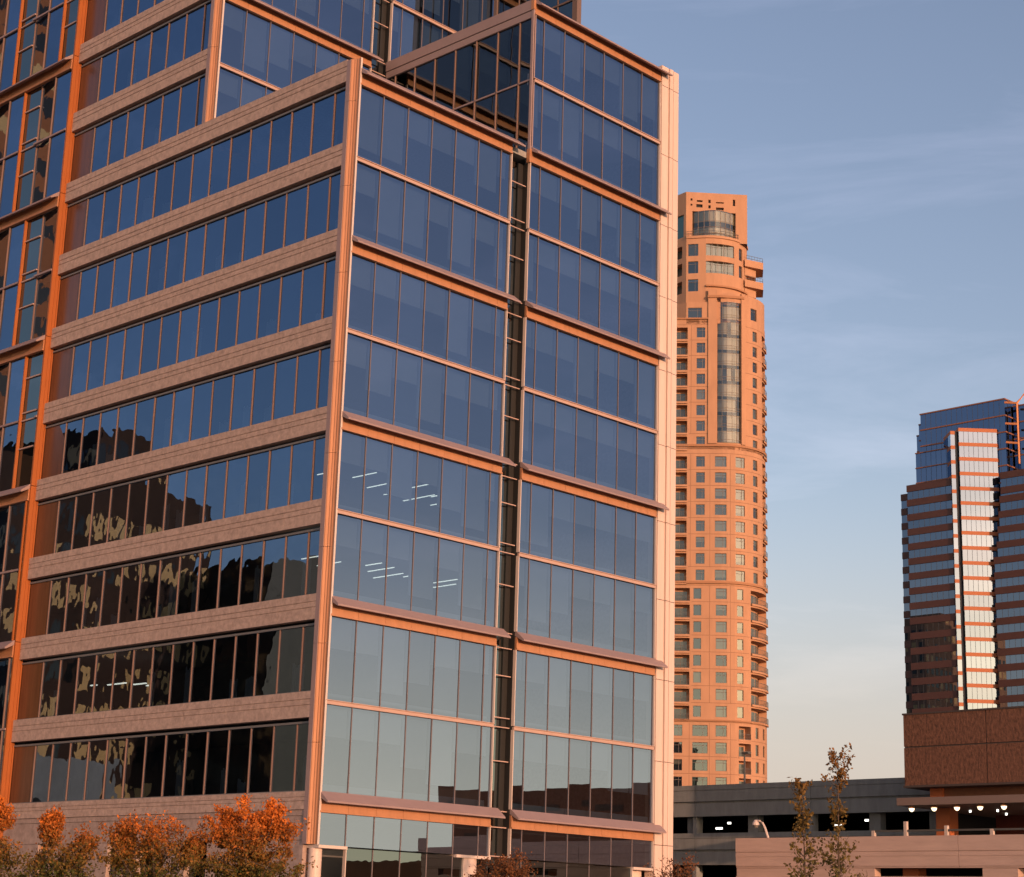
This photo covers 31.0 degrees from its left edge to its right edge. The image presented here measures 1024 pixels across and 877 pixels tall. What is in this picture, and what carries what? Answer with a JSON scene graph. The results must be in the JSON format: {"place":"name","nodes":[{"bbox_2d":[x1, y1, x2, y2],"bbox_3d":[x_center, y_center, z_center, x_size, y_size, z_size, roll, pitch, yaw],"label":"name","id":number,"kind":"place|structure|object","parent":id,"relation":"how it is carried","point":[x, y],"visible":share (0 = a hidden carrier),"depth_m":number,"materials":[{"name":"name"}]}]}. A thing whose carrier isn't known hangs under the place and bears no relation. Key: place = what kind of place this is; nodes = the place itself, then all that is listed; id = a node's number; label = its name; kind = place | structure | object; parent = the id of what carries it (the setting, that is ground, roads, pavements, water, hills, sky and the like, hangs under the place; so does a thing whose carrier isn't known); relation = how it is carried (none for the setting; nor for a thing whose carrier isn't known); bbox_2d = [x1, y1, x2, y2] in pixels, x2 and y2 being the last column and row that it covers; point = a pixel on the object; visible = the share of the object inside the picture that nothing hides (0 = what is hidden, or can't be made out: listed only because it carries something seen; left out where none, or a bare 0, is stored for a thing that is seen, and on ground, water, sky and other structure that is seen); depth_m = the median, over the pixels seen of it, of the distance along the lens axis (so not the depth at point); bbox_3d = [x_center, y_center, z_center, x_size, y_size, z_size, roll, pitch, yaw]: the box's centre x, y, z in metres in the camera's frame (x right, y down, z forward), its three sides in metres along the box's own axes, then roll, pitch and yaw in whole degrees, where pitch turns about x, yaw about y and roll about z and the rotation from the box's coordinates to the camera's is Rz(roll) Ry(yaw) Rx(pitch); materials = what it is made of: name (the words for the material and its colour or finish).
{"place":"outdoors","nodes":[
{"label":"outdoors","id":0,"kind":"place"},
{"bbox_2d":[673,192,768,785],"bbox_3d":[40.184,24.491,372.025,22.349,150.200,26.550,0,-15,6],"label":"residential tower","id":1,"kind":"structure","parent":0,"point":[721,692],"depth_m":363.25,"materials":[{"name":"brown"}]},
{"bbox_2d":[673,759,681,769],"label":"window","id":2,"kind":"structure","parent":1,"relation":"in","point":[677,763],"depth_m":349.89,"materials":[{"name":"black glass"}]},
{"bbox_2d":[673,776,681,785],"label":"window","id":3,"kind":"structure","parent":1,"relation":"in","point":[677,781],"depth_m":349.04,"materials":[{"name":"black glass"}]},
{"bbox_2d":[674,725,681,735],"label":"window","id":4,"kind":"structure","parent":1,"relation":"in","point":[677,728],"depth_m":351.52,"materials":[{"name":"grey glass"}]},
{"bbox_2d":[674,742,681,752],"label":"window","id":5,"kind":"structure","parent":1,"relation":"in","point":[677,745],"depth_m":350.75,"materials":[{"name":"black glass"}]},
{"bbox_2d":[688,244,697,255],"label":"window","id":6,"kind":"structure","parent":1,"relation":"in","point":[692,248],"depth_m":377.13,"materials":[{"name":"blue glass"}]},
{"bbox_2d":[688,261,697,273],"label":"window","id":7,"kind":"structure","parent":1,"relation":"in","point":[692,266],"depth_m":376.21,"materials":[{"name":"blue glass"}]},
{"bbox_2d":[688,279,697,291],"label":"window","id":8,"kind":"structure","parent":1,"relation":"in","point":[692,284],"depth_m":375.20,"materials":[{"name":"blue glass"}]},
{"bbox_2d":[688,308,701,317],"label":"wide window","id":9,"kind":"structure","parent":1,"relation":"in","point":[692,312],"depth_m":372.82,"materials":[{"name":"blue glass"}]},
{"bbox_2d":[693,588,700,598],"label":"narrow window","id":10,"kind":"structure","parent":1,"relation":"in","point":[696,591],"depth_m":357.97,"materials":[{"name":"grey glass"}]},
{"bbox_2d":[693,621,700,631],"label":"narrow window","id":11,"kind":"structure","parent":1,"relation":"in","point":[696,624],"depth_m":356.27,"materials":[{"name":"grey glass"}]},
{"bbox_2d":[693,638,700,648],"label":"narrow window","id":12,"kind":"structure","parent":1,"relation":"in","point":[696,641],"depth_m":355.49,"materials":[{"name":"grey glass"}]},
{"bbox_2d":[693,655,700,665],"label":"narrow window","id":13,"kind":"structure","parent":1,"relation":"in","point":[696,658],"depth_m":354.62,"materials":[{"name":"grey glass"}]},
{"bbox_2d":[693,672,700,682],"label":"narrow window","id":14,"kind":"structure","parent":1,"relation":"in","point":[696,675],"depth_m":353.76,"materials":[{"name":"grey glass"}]},
{"bbox_2d":[693,689,700,699],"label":"narrow window","id":15,"kind":"structure","parent":1,"relation":"in","point":[696,692],"depth_m":352.89,"materials":[{"name":"grey glass"}]},
{"bbox_2d":[693,706,700,716],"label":"narrow window","id":16,"kind":"structure","parent":1,"relation":"in","point":[696,709],"depth_m":352.12,"materials":[{"name":"grey glass"}]},
{"bbox_2d":[692,759,706,770],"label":"wide window","id":17,"kind":"structure","parent":1,"relation":"in","point":[697,765],"depth_m":349.38,"materials":[{"name":"grey glass"}]},
{"bbox_2d":[692,777,706,785],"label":"wide window","id":18,"kind":"structure","parent":1,"relation":"in","point":[695,780],"depth_m":348.70,"materials":[{"name":"grey glass"}]},
{"bbox_2d":[692,725,707,735],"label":"wide window","id":19,"kind":"structure","parent":1,"relation":"in","point":[697,730],"depth_m":351.09,"materials":[{"name":"grey glass"}]},
{"bbox_2d":[692,742,707,753],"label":"wide window","id":20,"kind":"structure","parent":1,"relation":"in","point":[697,747],"depth_m":350.23,"materials":[{"name":"grey glass"}]},
{"bbox_2d":[696,553,703,563],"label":"window","id":21,"kind":"structure","parent":1,"relation":"in","point":[699,556],"depth_m":359.68,"materials":[{"name":"grey glass"}]},
{"bbox_2d":[696,457,704,466],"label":"window","id":22,"kind":"structure","parent":1,"relation":"in","point":[700,461],"depth_m":364.72,"materials":[{"name":"blue glass"}]},
{"bbox_2d":[696,472,704,482],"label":"window","id":23,"kind":"structure","parent":1,"relation":"in","point":[700,476],"depth_m":363.83,"materials":[{"name":"grey glass"}]},
{"bbox_2d":[696,488,704,498],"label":"window","id":24,"kind":"structure","parent":1,"relation":"in","point":[700,493],"depth_m":363.03,"materials":[{"name":"grey glass"}]},
{"bbox_2d":[696,505,704,514],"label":"window","id":25,"kind":"structure","parent":1,"relation":"in","point":[700,509],"depth_m":362.15,"materials":[{"name":"grey glass"}]},
{"bbox_2d":[696,521,704,530],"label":"window","id":26,"kind":"structure","parent":1,"relation":"in","point":[700,525],"depth_m":361.35,"materials":[{"name":"grey glass"}]},
{"bbox_2d":[696,537,704,546],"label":"window","id":27,"kind":"structure","parent":1,"relation":"in","point":[700,541],"depth_m":360.56,"materials":[{"name":"grey glass"}]},
{"bbox_2d":[696,374,704,383],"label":"window","id":28,"kind":"structure","parent":1,"relation":"in","point":[700,377],"depth_m":369.11,"materials":[{"name":"blue glass"}]},
{"bbox_2d":[696,390,704,398],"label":"window","id":29,"kind":"structure","parent":1,"relation":"in","point":[700,394],"depth_m":368.30,"materials":[{"name":"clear glass"}]},
{"bbox_2d":[696,405,704,414],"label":"window","id":30,"kind":"structure","parent":1,"relation":"in","point":[700,409],"depth_m":367.40,"materials":[{"name":"clear glass"}]},
{"bbox_2d":[696,421,704,430],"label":"window","id":31,"kind":"structure","parent":1,"relation":"in","point":[700,425],"depth_m":366.59,"materials":[{"name":"clear glass"}]},
{"bbox_2d":[706,244,733,257],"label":"wide window","id":32,"kind":"structure","parent":1,"relation":"in","point":[716,250],"depth_m":377.22,"materials":[{"name":"beige glass"}]},
{"bbox_2d":[706,261,733,275],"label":"wide window","id":33,"kind":"structure","parent":1,"relation":"in","point":[711,267],"depth_m":376.30,"materials":[{"name":"beige glass"}]},
{"bbox_2d":[715,457,725,466],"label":"window","id":34,"kind":"structure","parent":1,"relation":"in","point":[719,461],"depth_m":364.27,"materials":[{"name":"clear glass"}]},
{"bbox_2d":[715,473,725,482],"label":"window","id":35,"kind":"structure","parent":1,"relation":"in","point":[719,477],"depth_m":363.48,"materials":[{"name":"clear glass"}]},
{"bbox_2d":[715,489,725,498],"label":"window","id":36,"kind":"structure","parent":1,"relation":"in","point":[719,493],"depth_m":362.59,"materials":[{"name":"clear glass"}]},
{"bbox_2d":[715,505,725,514],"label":"window","id":37,"kind":"structure","parent":1,"relation":"in","point":[719,509],"depth_m":361.79,"materials":[{"name":"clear glass"}]},
{"bbox_2d":[715,521,725,530],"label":"window","id":38,"kind":"structure","parent":1,"relation":"in","point":[719,525],"depth_m":361.00,"materials":[{"name":"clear glass"}]},
{"bbox_2d":[715,537,725,547],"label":"window","id":39,"kind":"structure","parent":1,"relation":"in","point":[720,542],"depth_m":360.12,"materials":[{"name":"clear glass"}]},
{"bbox_2d":[715,553,725,563],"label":"window","id":40,"kind":"structure","parent":1,"relation":"in","point":[719,558],"depth_m":359.28,"materials":[{"name":"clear glass"}]},
{"bbox_2d":[715,570,725,580],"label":"window","id":41,"kind":"structure","parent":1,"relation":"in","point":[719,574],"depth_m":358.45,"materials":[{"name":"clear glass"}]},
{"bbox_2d":[715,743,726,753],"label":"window","id":42,"kind":"structure","parent":1,"relation":"in","point":[721,748],"depth_m":349.81,"materials":[{"name":"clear glass"}]},
{"bbox_2d":[715,760,726,770],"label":"window","id":43,"kind":"structure","parent":1,"relation":"in","point":[720,765],"depth_m":349.04,"materials":[{"name":"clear glass"}]},
{"bbox_2d":[715,777,726,784],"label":"window","id":44,"kind":"structure","parent":1,"relation":"in","point":[718,780],"depth_m":348.27,"materials":[{"name":"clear glass"}]},
{"bbox_2d":[716,725,726,736],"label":"window","id":45,"kind":"structure","parent":1,"relation":"in","point":[721,731],"depth_m":350.66,"materials":[{"name":"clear glass"}]},
{"bbox_2d":[716,588,726,598],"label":"window","id":46,"kind":"structure","parent":1,"relation":"in","point":[720,593],"depth_m":357.49,"materials":[{"name":"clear glass"}]},
{"bbox_2d":[716,605,726,615],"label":"window","id":47,"kind":"structure","parent":1,"relation":"in","point":[721,610],"depth_m":356.62,"materials":[{"name":"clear glass"}]},
{"bbox_2d":[716,622,726,632],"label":"window","id":48,"kind":"structure","parent":1,"relation":"in","point":[720,626],"depth_m":355.84,"materials":[{"name":"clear glass"}]},
{"bbox_2d":[716,638,726,648],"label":"window","id":49,"kind":"structure","parent":1,"relation":"in","point":[720,643],"depth_m":354.97,"materials":[{"name":"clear glass"}]},
{"bbox_2d":[716,655,726,665],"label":"window","id":50,"kind":"structure","parent":1,"relation":"in","point":[721,660],"depth_m":354.19,"materials":[{"name":"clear glass"}]},
{"bbox_2d":[716,672,726,682],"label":"window","id":51,"kind":"structure","parent":1,"relation":"in","point":[721,677],"depth_m":353.33,"materials":[{"name":"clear glass"}]},
{"bbox_2d":[716,689,726,699],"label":"window","id":52,"kind":"structure","parent":1,"relation":"in","point":[721,694],"depth_m":352.46,"materials":[{"name":"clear glass"}]},
{"bbox_2d":[716,706,726,716],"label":"window","id":53,"kind":"structure","parent":1,"relation":"in","point":[721,711],"depth_m":351.61,"materials":[{"name":"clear glass"}]},
{"bbox_2d":[736,457,743,467],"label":"window","id":54,"kind":"structure","parent":1,"relation":"in","point":[739,461],"depth_m":364.72,"materials":[{"name":"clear glass"}]},
{"bbox_2d":[736,473,743,483],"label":"window","id":55,"kind":"structure","parent":1,"relation":"in","point":[739,477],"depth_m":363.92,"materials":[{"name":"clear glass"}]},
{"bbox_2d":[736,489,743,499],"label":"window","id":56,"kind":"structure","parent":1,"relation":"in","point":[739,493],"depth_m":363.03,"materials":[{"name":"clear glass"}]},
{"bbox_2d":[736,505,743,515],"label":"window","id":57,"kind":"structure","parent":1,"relation":"in","point":[739,509],"depth_m":362.24,"materials":[{"name":"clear glass"}]},
{"bbox_2d":[736,522,743,532],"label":"window","id":58,"kind":"structure","parent":1,"relation":"in","point":[739,525],"depth_m":361.44,"materials":[{"name":"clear glass"}]},
{"bbox_2d":[736,538,743,548],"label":"window","id":59,"kind":"structure","parent":1,"relation":"in","point":[739,541],"depth_m":360.56,"materials":[{"name":"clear glass"}]},
{"bbox_2d":[736,554,743,564],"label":"window","id":60,"kind":"structure","parent":1,"relation":"in","point":[739,558],"depth_m":359.68,"materials":[{"name":"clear glass"}]},
{"bbox_2d":[736,571,743,581],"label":"window","id":61,"kind":"structure","parent":1,"relation":"in","point":[739,574],"depth_m":358.89,"materials":[{"name":"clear glass"}]},
{"bbox_2d":[581,0,1023,782],"label":"sky","id":62,"kind":"structure","parent":0,"point":[875,148],"materials":[{"name":"blue"}]},
{"bbox_2d":[736,834,1023,876],"bbox_3d":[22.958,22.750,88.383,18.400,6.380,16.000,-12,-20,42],"label":"ramp wall","id":63,"kind":"structure","parent":0,"point":[952,856],"depth_m":84.10,"materials":[{"name":"concrete"}]},
{"bbox_2d":[752,820,768,837],"bbox_3d":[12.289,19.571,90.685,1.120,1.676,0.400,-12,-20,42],"label":"street lamp","id":64,"kind":"object","parent":63,"relation":"on","point":[755,824],"visible":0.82,"depth_m":90.93,"materials":[{"name":"beige"}]},
{"bbox_2d":[871,821,1023,835],"bbox_3d":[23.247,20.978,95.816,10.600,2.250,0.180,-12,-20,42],"label":"terrace railing","id":65,"kind":"object","parent":63,"relation":"on","point":[946,829],"visible":0.45,"depth_m":96.51,"materials":[{"name":"beige metal"}]},
{"bbox_2d":[897,706,1023,834],"bbox_3d":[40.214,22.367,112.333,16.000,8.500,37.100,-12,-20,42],"label":"granite podium","id":66,"kind":"object","parent":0,"point":[967,761],"visible":0.98,"depth_m":103.59,"materials":[{"name":"brown stone"}]},
{"bbox_2d":[901,394,1023,712],"bbox_3d":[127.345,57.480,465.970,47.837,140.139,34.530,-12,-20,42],"label":"striped tower","id":67,"kind":"structure","parent":0,"point":[962,513],"depth_m":466.76,"materials":[{"name":"blue glass"}]},
{"label":"ground","id":68,"kind":"structure","parent":0,"visible":0},
{"bbox_2d":[0,795,34,876],"bbox_3d":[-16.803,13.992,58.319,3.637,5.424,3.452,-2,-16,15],"label":"autumn tree","id":69,"kind":"object","parent":68,"relation":"on","point":[6,820],"visible":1,"depth_m":58.39,"materials":[{"name":"orange plant"}]},
{"bbox_2d":[9,804,104,876],"bbox_3d":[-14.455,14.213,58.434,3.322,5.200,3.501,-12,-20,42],"label":"autumn tree","id":70,"kind":"object","parent":68,"relation":"on","point":[51,829],"visible":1,"depth_m":58.62,"materials":[{"name":"orange plant"}]},
{"bbox_2d":[89,809,211,876],"bbox_3d":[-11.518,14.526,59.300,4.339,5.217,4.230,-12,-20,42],"label":"autumn tree","id":71,"kind":"object","parent":68,"relation":"on","point":[123,844],"visible":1,"depth_m":59.20,"materials":[{"name":"orange plant"}]},
{"bbox_2d":[178,793,317,876],"bbox_3d":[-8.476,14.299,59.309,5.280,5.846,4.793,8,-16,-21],"label":"autumn tree","id":72,"kind":"object","parent":68,"relation":"on","point":[236,840],"visible":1,"depth_m":59.61,"materials":[{"name":"orange plant"}]},
{"bbox_2d":[0,0,678,876],"bbox_3d":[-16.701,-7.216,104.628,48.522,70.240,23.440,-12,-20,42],"label":"office building","id":73,"kind":"structure","parent":68,"relation":"on","point":[338,352],"depth_m":86.34,"materials":[{"name":"glass"}]},
{"bbox_2d":[0,658,12,780],"bbox_3d":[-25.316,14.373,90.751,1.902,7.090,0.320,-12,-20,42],"label":"bay window","id":74,"kind":"structure","parent":73,"relation":"in","point":[5,664],"depth_m":90.81,"materials":[{"name":"blue glass"}]},
{"bbox_2d":[0,0,23,90],"bbox_3d":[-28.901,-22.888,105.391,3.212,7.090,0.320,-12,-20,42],"label":"bay window","id":75,"kind":"structure","parent":73,"relation":"in","point":[11,11],"depth_m":104.77,"materials":[{"name":"blue glass"}]},
{"bbox_2d":[0,501,27,641],"bbox_3d":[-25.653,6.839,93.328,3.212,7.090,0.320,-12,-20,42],"label":"bay window","id":76,"kind":"structure","parent":73,"relation":"in","point":[13,518],"depth_m":92.92,"materials":[{"name":"black glass"}]},
{"bbox_2d":[0,220,27,349],"bbox_3d":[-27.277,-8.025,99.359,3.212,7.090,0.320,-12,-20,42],"label":"bay window","id":77,"kind":"structure","parent":73,"relation":"in","point":[12,241],"depth_m":98.93,"materials":[{"name":"blue glass"}]},
{"bbox_2d":[0,92,27,216],"bbox_3d":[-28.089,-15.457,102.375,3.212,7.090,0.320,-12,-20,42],"label":"bay window","id":78,"kind":"structure","parent":73,"relation":"in","point":[12,115],"depth_m":101.96,"materials":[{"name":"blue glass"}]},
{"bbox_2d":[0,356,28,491],"bbox_3d":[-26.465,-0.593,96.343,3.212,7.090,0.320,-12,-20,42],"label":"bay window","id":79,"kind":"structure","parent":73,"relation":"in","point":[13,374],"depth_m":95.91,"materials":[{"name":"blue glass"}]},
{"bbox_2d":[16,0,36,82],"bbox_3d":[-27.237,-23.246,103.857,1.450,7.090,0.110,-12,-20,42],"label":"recessed window","id":80,"kind":"structure","parent":73,"relation":"in","point":[30,6],"depth_m":103.63,"materials":[{"name":"blue glass"}]},
{"bbox_2d":[15,352,42,487],"bbox_3d":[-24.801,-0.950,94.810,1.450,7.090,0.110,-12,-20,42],"label":"recessed window","id":81,"kind":"structure","parent":73,"relation":"in","point":[26,448],"depth_m":94.84,"materials":[{"name":"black glass"}]},
{"bbox_2d":[15,215,42,344],"bbox_3d":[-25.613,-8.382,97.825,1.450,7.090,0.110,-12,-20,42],"label":"recessed window","id":82,"kind":"structure","parent":73,"relation":"in","point":[25,315],"depth_m":97.85,"materials":[{"name":"blue glass"}]},
{"bbox_2d":[16,86,41,209],"bbox_3d":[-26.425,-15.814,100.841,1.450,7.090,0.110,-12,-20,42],"label":"recessed window","id":83,"kind":"structure","parent":73,"relation":"in","point":[25,176],"depth_m":100.86,"materials":[{"name":"blue glass"}]},
{"bbox_2d":[30,208,57,339],"bbox_3d":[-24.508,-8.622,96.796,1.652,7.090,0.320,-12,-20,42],"label":"bay window","id":84,"kind":"structure","parent":73,"relation":"in","point":[43,276],"depth_m":96.88,"materials":[{"name":"glass"}]},
{"bbox_2d":[29,0,67,75],"bbox_3d":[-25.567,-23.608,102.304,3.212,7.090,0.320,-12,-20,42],"label":"bay window","id":85,"kind":"structure","parent":73,"relation":"in","point":[50,18],"depth_m":101.87,"materials":[{"name":"blue glass"}]},
{"bbox_2d":[30,70,71,203],"bbox_3d":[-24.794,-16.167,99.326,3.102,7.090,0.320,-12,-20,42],"label":"bay window","id":86,"kind":"structure","parent":73,"relation":"in","point":[50,140],"depth_m":99.32,"materials":[{"name":"blue glass"}]},
{"bbox_2d":[62,0,78,58],"bbox_3d":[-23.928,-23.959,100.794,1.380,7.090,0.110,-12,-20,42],"label":"recessed window","id":87,"kind":"structure","parent":73,"relation":"in","point":[72,5],"depth_m":100.44,"materials":[{"name":"blue glass"}]},
{"bbox_2d":[84,0,163,41],"bbox_3d":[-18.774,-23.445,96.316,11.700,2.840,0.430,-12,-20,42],"label":"ribbon window","id":88,"kind":"structure","parent":73,"relation":"in","point":[102,15],"depth_m":98.57,"materials":[{"name":"blue glass"}]},
{"bbox_2d":[70,73,205,181],"bbox_3d":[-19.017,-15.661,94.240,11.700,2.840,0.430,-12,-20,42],"label":"ribbon window","id":89,"kind":"structure","parent":73,"relation":"in","point":[175,111],"depth_m":94.06,"materials":[{"name":"blue glass"}]},
{"bbox_2d":[77,0,210,110],"bbox_3d":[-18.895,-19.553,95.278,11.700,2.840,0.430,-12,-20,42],"label":"ribbon window","id":90,"kind":"structure","parent":73,"relation":"in","point":[185,35],"depth_m":95.10,"materials":[{"name":"blue glass"}]},
{"bbox_2d":[8,721,308,803],"bbox_3d":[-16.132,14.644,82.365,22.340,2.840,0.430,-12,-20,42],"label":"ribbon window","id":91,"kind":"structure","parent":73,"relation":"in","point":[268,758],"depth_m":81.38,"materials":[{"name":"black glass"}]},
{"bbox_2d":[17,623,314,719],"bbox_3d":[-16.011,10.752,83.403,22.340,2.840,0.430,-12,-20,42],"label":"ribbon window","id":92,"kind":"structure","parent":73,"relation":"in","point":[276,660],"depth_m":82.42,"materials":[{"name":"black glass"}]},
{"bbox_2d":[25,528,319,637],"bbox_3d":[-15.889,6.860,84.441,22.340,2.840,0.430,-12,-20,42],"label":"ribbon window","id":93,"kind":"structure","parent":73,"relation":"in","point":[285,565],"depth_m":83.47,"materials":[{"name":"black glass"}]},
{"bbox_2d":[33,435,324,556],"bbox_3d":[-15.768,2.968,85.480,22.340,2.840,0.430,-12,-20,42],"label":"ribbon window","id":94,"kind":"structure","parent":73,"relation":"in","point":[291,473],"depth_m":84.54,"materials":[{"name":"blue glass"}]},
{"bbox_2d":[41,344,330,478],"bbox_3d":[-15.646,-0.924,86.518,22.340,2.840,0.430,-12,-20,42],"label":"ribbon window","id":95,"kind":"structure","parent":73,"relation":"in","point":[297,383],"depth_m":85.60,"materials":[{"name":"blue glass"}]},
{"bbox_2d":[49,256,335,401],"bbox_3d":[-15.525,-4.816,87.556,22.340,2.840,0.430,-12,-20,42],"label":"ribbon window","id":96,"kind":"structure","parent":73,"relation":"in","point":[304,295],"depth_m":86.65,"materials":[{"name":"blue glass"}]},
{"bbox_2d":[189,842,206,876],"bbox_3d":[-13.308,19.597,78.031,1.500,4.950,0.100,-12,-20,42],"label":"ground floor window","id":97,"kind":"structure","parent":73,"relation":"in","point":[205,843],"depth_m":78.45,"materials":[{"name":"black glass"}]},
{"bbox_2d":[56,170,340,326],"bbox_3d":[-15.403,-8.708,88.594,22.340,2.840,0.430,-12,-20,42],"label":"ribbon window","id":98,"kind":"structure","parent":73,"relation":"in","point":[311,209],"depth_m":87.69,"materials":[{"name":"blue glass"}]},
{"bbox_2d":[63,87,345,253],"bbox_3d":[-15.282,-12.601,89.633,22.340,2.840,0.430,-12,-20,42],"label":"ribbon window","id":99,"kind":"structure","parent":73,"relation":"in","point":[315,126],"depth_m":88.73,"materials":[{"name":"blue glass"}]},
{"bbox_2d":[460,848,538,876],"bbox_3d":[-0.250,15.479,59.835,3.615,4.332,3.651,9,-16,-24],"label":"russet tree","id":100,"kind":"object","parent":68,"relation":"on","point":[499,864],"visible":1,"depth_m":60.01,"materials":[{"name":"brown plant"}]},
{"bbox_2d":[643,851,698,876],"bbox_3d":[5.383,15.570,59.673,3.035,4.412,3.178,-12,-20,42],"label":"russet tree","id":101,"kind":"object","parent":68,"relation":"on","point":[680,870],"visible":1,"depth_m":59.91,"materials":[{"name":"orange plant"}]},
{"bbox_2d":[783,777,825,876],"bbox_3d":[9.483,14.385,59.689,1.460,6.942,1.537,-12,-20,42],"label":"sapling","id":102,"kind":"object","parent":68,"relation":"on","point":[800,787],"visible":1,"depth_m":60.08,"materials":[{"name":"green plant"}]},
{"bbox_2d":[672,777,995,876],"bbox_3d":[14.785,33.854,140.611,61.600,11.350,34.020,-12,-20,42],"label":"parking garage","id":103,"kind":"structure","parent":68,"relation":"on","point":[711,823],"depth_m":119.26,"materials":[{"name":"grey concrete"}]},
{"bbox_2d":[816,742,860,876],"bbox_3d":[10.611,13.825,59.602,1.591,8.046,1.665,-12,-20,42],"label":"sapling","id":104,"kind":"object","parent":68,"relation":"on","point":[839,868],"visible":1,"depth_m":60.03,"materials":[{"name":"green plant"}]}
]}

